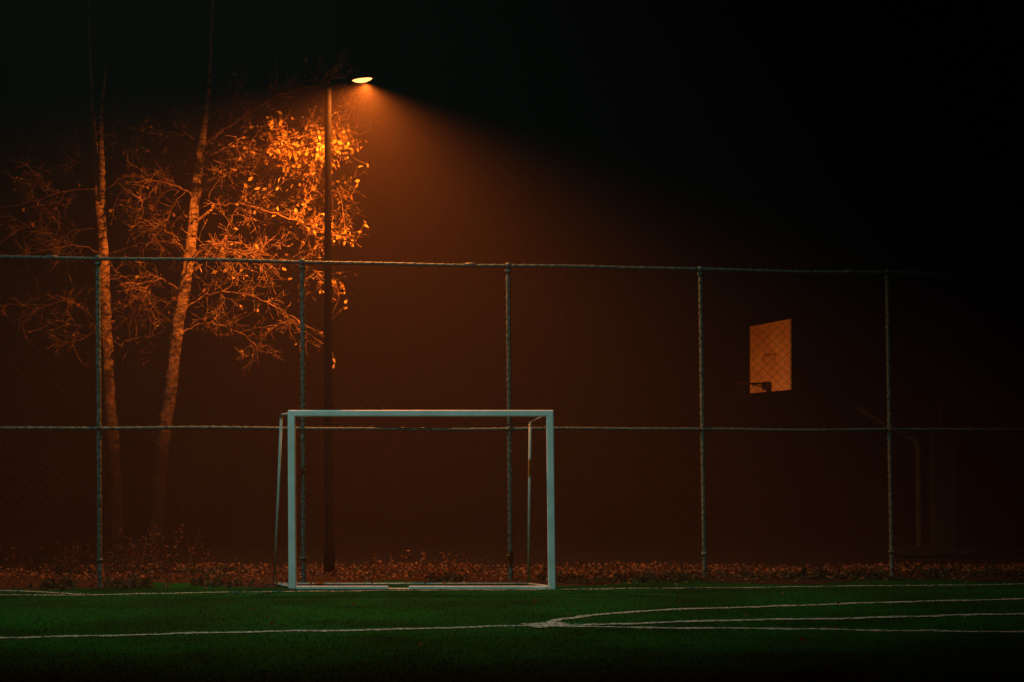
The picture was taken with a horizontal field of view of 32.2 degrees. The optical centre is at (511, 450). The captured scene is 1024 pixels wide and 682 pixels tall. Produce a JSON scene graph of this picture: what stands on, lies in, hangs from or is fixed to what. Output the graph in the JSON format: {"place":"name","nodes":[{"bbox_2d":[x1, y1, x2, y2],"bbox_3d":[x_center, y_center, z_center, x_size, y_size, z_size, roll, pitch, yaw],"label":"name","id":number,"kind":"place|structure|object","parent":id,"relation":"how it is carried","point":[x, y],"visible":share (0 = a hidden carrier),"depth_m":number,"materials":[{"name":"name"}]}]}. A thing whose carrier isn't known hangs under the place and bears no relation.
{"place":"outdoors","nodes":[
{"label":"outdoors","id":0,"kind":"place"},
{"bbox_2d":[0,455,1023,567],"bbox_3d":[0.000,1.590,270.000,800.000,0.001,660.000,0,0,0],"label":"ground","id":1,"kind":"structure","parent":0,"point":[791,538],"depth_m":48.33,"materials":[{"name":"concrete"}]},
{"bbox_2d":[0,0,197,564],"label":"birch tree","id":2,"kind":"object","parent":1,"relation":"on","point":[98,167],"visible":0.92,"depth_m":24.43,"materials":[{"name":"brown plant"}]},
{"bbox_2d":[102,0,377,564],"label":"birch tree","id":3,"kind":"object","parent":1,"relation":"on","point":[286,153],"visible":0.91,"depth_m":24.38,"materials":[{"name":"orange plant"}]},
{"bbox_2d":[734,319,977,555],"bbox_3d":[5.094,-0.179,26.800,3.512,3.481,1.605,0,0,0],"label":"basketball hoop","id":4,"kind":"object","parent":1,"relation":"on","point":[768,363],"visible":0.9,"depth_m":26.40,"materials":[{"name":"paint"}]},
{"bbox_2d":[0,577,1023,681],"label":"artificial turf","id":5,"kind":"structure","parent":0,"point":[899,653],"depth_m":14.86,"materials":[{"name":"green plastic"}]},
{"bbox_2d":[273,410,555,589],"bbox_3d":[-1.132,0.556,20.162,3.242,2.008,0.610,0,0,0],"label":"football goal","id":6,"kind":"object","parent":5,"relation":"on","point":[292,584],"visible":1,"depth_m":19.86,"materials":[{"name":"white paint"}]},
{"bbox_2d":[0,583,1023,637],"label":"pitch marking","id":7,"kind":"object","parent":5,"relation":"on","point":[553,623],"visible":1,"depth_m":15.97,"materials":[{"name":"paint"}]},
{"bbox_2d":[0,567,1023,589],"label":"verge ground","id":8,"kind":"structure","parent":0,"point":[523,579],"depth_m":21.33,"materials":[{"name":"soil"}]},
{"bbox_2d":[0,537,93,574],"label":"shrub","id":9,"kind":"object","parent":8,"relation":"on","point":[71,557],"visible":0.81,"depth_m":22.81,"materials":[{"name":"brown plant"}]},
{"bbox_2d":[28,576,77,590],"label":"weed tuft","id":10,"kind":"object","parent":8,"relation":"on","point":[51,583],"visible":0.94,"depth_m":20.02,"materials":[{"name":"brown plant"}]},
{"bbox_2d":[103,574,170,588],"bbox_3d":[-4.264,1.507,20.193,0.728,0.218,0.623,0,0,-22],"label":"weed tuft","id":11,"kind":"object","parent":8,"relation":"on","point":[132,583],"visible":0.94,"depth_m":20.05,"materials":[{"name":"brown plant"}]},
{"bbox_2d":[73,521,216,575],"bbox_3d":[-4.343,1.242,22.980,1.879,0.691,2.069,0,0,-42],"label":"shrub","id":12,"kind":"object","parent":8,"relation":"on","point":[146,555],"visible":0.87,"depth_m":22.92,"materials":[{"name":"brown plant"}]},
{"bbox_2d":[187,559,242,575],"bbox_3d":[-3.764,1.474,21.809,0.573,0.270,0.751,0,0,34],"label":"weed plant","id":13,"kind":"object","parent":8,"relation":"on","point":[213,570],"visible":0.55,"depth_m":21.82,"materials":[{"name":"brown plant"}]},
{"bbox_2d":[189,572,255,587],"bbox_3d":[-3.371,1.509,20.329,0.786,0.226,0.424,0,0,22],"label":"weed tuft","id":14,"kind":"object","parent":8,"relation":"on","point":[206,581],"visible":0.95,"depth_m":20.38,"materials":[{"name":"brown plant"}]},
{"bbox_2d":[324,75,374,575],"bbox_3d":[-2.018,-1.518,22.064,0.642,6.256,0.238,0,0,17],"label":"street lamp","id":15,"kind":"object","parent":8,"relation":"on","point":[328,564],"visible":0.97,"depth_m":22.06,"materials":[{"name":"metal"}]},
{"bbox_2d":[374,549,416,575],"bbox_3d":[-1.452,1.402,21.959,0.488,0.342,0.437,0,0,-17],"label":"weed plant","id":16,"kind":"object","parent":8,"relation":"on","point":[390,567],"visible":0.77,"depth_m":21.93,"materials":[{"name":"brown plant"}]},
{"bbox_2d":[412,551,441,578],"bbox_3d":[-1.049,1.399,21.541,0.412,0.362,0.336,0,0,-18],"label":"weed plant","id":17,"kind":"object","parent":8,"relation":"on","point":[426,570],"visible":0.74,"depth_m":21.50,"materials":[{"name":"brown plant"}]},
{"bbox_2d":[428,569,468,582],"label":"weed plant","id":18,"kind":"object","parent":8,"relation":"on","point":[451,578],"visible":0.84,"depth_m":20.90,"materials":[{"name":"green plant"}]},
{"bbox_2d":[433,552,474,577],"bbox_3d":[-0.651,1.379,21.282,0.673,0.413,0.520,0,0,28],"label":"weed plant","id":19,"kind":"object","parent":8,"relation":"on","point":[458,566],"visible":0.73,"depth_m":21.27,"materials":[{"name":"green plant"}]},
{"bbox_2d":[0,253,1023,586],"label":"chain link fence","id":20,"kind":"object","parent":8,"relation":"on","point":[302,427],"visible":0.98,"depth_m":21.09,"materials":[{"name":"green metal"}]},
{"bbox_2d":[0,560,1023,590],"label":"fallen leaves","id":21,"kind":"object","parent":8,"relation":"on","point":[542,568],"visible":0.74,"depth_m":22.29,"materials":[{"name":"orange plant"}]},
{"bbox_2d":[536,570,590,582],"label":"weed tuft","id":22,"kind":"object","parent":8,"relation":"on","point":[543,577],"visible":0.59,"depth_m":20.97,"materials":[{"name":"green plant"}]},
{"bbox_2d":[576,574,639,583],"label":"weed tuft","id":23,"kind":"object","parent":8,"relation":"on","point":[604,578],"visible":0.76,"depth_m":21.00,"materials":[{"name":"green plant"}]},
{"bbox_2d":[613,570,651,582],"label":"weed tuft","id":24,"kind":"object","parent":8,"relation":"on","point":[641,578],"visible":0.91,"depth_m":21.08,"materials":[{"name":"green plant"}]},
{"bbox_2d":[621,570,687,581],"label":"weed tuft","id":25,"kind":"object","parent":8,"relation":"on","point":[659,578],"visible":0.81,"depth_m":21.06,"materials":[{"name":"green plant"}]},
{"bbox_2d":[644,569,723,580],"bbox_3d":[2.068,1.516,21.343,0.974,0.188,0.518,0,0,-37],"label":"weed tuft","id":26,"kind":"object","parent":8,"relation":"on","point":[695,577],"visible":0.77,"depth_m":21.29,"materials":[{"name":"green plant"}]},
{"bbox_2d":[728,571,770,578],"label":"weed tuft","id":27,"kind":"object","parent":8,"relation":"on","point":[755,575],"visible":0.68,"depth_m":21.39,"materials":[{"name":"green plant"}]},
{"bbox_2d":[771,569,816,578],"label":"weed tuft","id":28,"kind":"object","parent":8,"relation":"on","point":[790,576],"visible":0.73,"depth_m":21.34,"materials":[{"name":"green plant"}]},
{"bbox_2d":[792,566,834,578],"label":"weed tuft","id":29,"kind":"object","parent":8,"relation":"on","point":[821,573],"visible":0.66,"depth_m":21.55,"materials":[{"name":"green plant"}]},
{"bbox_2d":[835,569,900,580],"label":"weed tuft","id":30,"kind":"object","parent":8,"relation":"on","point":[860,575],"visible":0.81,"depth_m":21.38,"materials":[{"name":"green plant"}]},
{"bbox_2d":[856,568,901,579],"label":"weed tuft","id":31,"kind":"object","parent":8,"relation":"on","point":[872,574],"visible":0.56,"depth_m":21.62,"materials":[{"name":"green plant"}]},
{"bbox_2d":[906,565,948,578],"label":"weed tuft","id":32,"kind":"object","parent":8,"relation":"on","point":[933,572],"visible":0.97,"depth_m":21.75,"materials":[{"name":"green plant"}]},
{"bbox_2d":[915,564,1023,575],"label":"weed tuft","id":33,"kind":"object","parent":8,"relation":"on","point":[993,569],"visible":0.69,"depth_m":21.87,"materials":[{"name":"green plant"}]},
{"bbox_2d":[0,0,1023,454],"label":"sky","id":34,"kind":"structure","parent":0,"point":[881,135],"materials":[{"name":"black"}]}
]}

